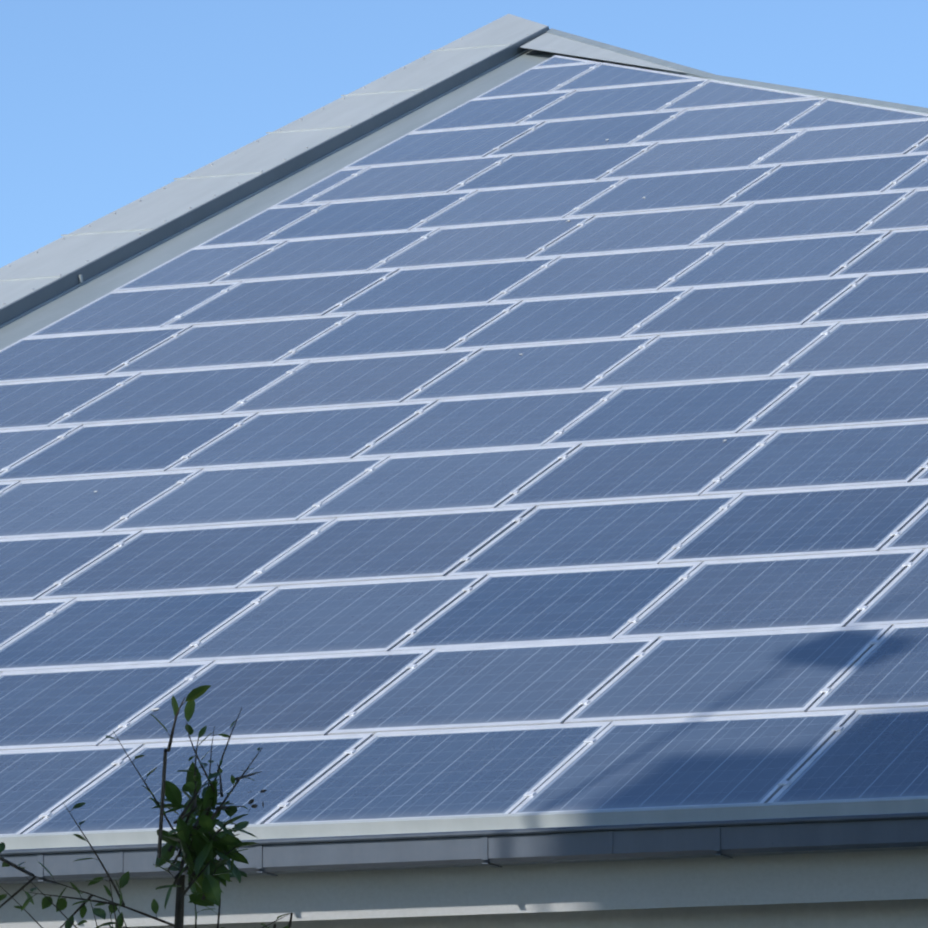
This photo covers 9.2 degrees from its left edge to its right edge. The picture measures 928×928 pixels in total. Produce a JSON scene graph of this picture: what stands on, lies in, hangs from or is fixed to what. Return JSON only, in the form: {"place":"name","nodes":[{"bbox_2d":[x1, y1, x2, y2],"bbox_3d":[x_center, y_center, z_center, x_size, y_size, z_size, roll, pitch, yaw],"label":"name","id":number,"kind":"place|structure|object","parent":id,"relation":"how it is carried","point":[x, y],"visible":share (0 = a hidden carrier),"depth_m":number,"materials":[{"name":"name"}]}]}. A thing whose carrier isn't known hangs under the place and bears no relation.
{"place":"outdoors","nodes":[
{"label":"outdoors","id":0,"kind":"place"},
{"bbox_2d":[0,697,292,927],"bbox_3d":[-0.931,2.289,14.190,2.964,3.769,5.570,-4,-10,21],"label":"branches","id":1,"kind":"object","parent":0,"point":[181,892],"visible":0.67,"depth_m":16.03,"materials":[{"name":"brown plant"}]},
{"bbox_2d":[0,685,289,927],"bbox_3d":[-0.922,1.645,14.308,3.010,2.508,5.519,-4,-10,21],"label":"leaves","id":2,"kind":"object","parent":1,"relation":"attached to","point":[200,851],"visible":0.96,"depth_m":15.98,"materials":[{"name":"green plant"}]},
{"bbox_2d":[0,0,927,267],"label":"sky","id":3,"kind":"structure","parent":0,"point":[104,104],"materials":[{"name":"blue"}]},
{"bbox_2d":[109,899,927,927],"bbox_3d":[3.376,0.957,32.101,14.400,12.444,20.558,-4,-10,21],"label":"barn walls","id":4,"kind":"structure","parent":0,"point":[908,913],"depth_m":21.78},
{"bbox_2d":[0,49,927,927],"bbox_3d":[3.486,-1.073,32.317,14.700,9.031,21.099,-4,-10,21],"label":"roof sheet and slab","id":5,"kind":"object","parent":4,"relation":"on","point":[758,879],"visible":0.18,"depth_m":21.93,"materials":[{"name":"metal"}]},
{"bbox_2d":[0,14,548,327],"bbox_3d":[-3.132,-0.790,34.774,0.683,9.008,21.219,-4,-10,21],"label":"roof ridge cap","id":6,"kind":"object","parent":5,"relation":"on","point":[54,270],"visible":1,"depth_m":39.09,"materials":[{"name":"grey metal"}]},
{"bbox_2d":[0,796,927,849],"bbox_3d":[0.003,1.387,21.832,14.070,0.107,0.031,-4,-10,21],"label":"roof edge trim","id":7,"kind":"structure","parent":5,"relation":"attached to","point":[559,819],"depth_m":21.76,"materials":[{"name":"grey metal"}]},
{"bbox_2d":[0,55,927,834],"bbox_3d":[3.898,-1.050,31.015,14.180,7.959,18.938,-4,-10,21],"label":"solar panel array","id":8,"kind":"object","parent":5,"relation":"on","point":[518,443],"visible":0.96,"depth_m":27.99,"materials":[{"name":"glass"}]},
{"bbox_2d":[0,812,927,884],"bbox_3d":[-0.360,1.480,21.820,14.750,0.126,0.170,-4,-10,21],"label":"gutter","id":9,"kind":"object","parent":5,"relation":"attached to","point":[727,839],"visible":0.94,"depth_m":21.55,"materials":[{"name":"grey metal"}]},
{"bbox_2d":[521,28,927,113],"bbox_3d":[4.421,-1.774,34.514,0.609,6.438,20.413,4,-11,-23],"label":"edge flashing","id":10,"kind":"object","parent":5,"relation":"attached to","point":[555,41],"visible":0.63,"depth_m":41.88,"materials":[{"name":"metal"}]}
]}

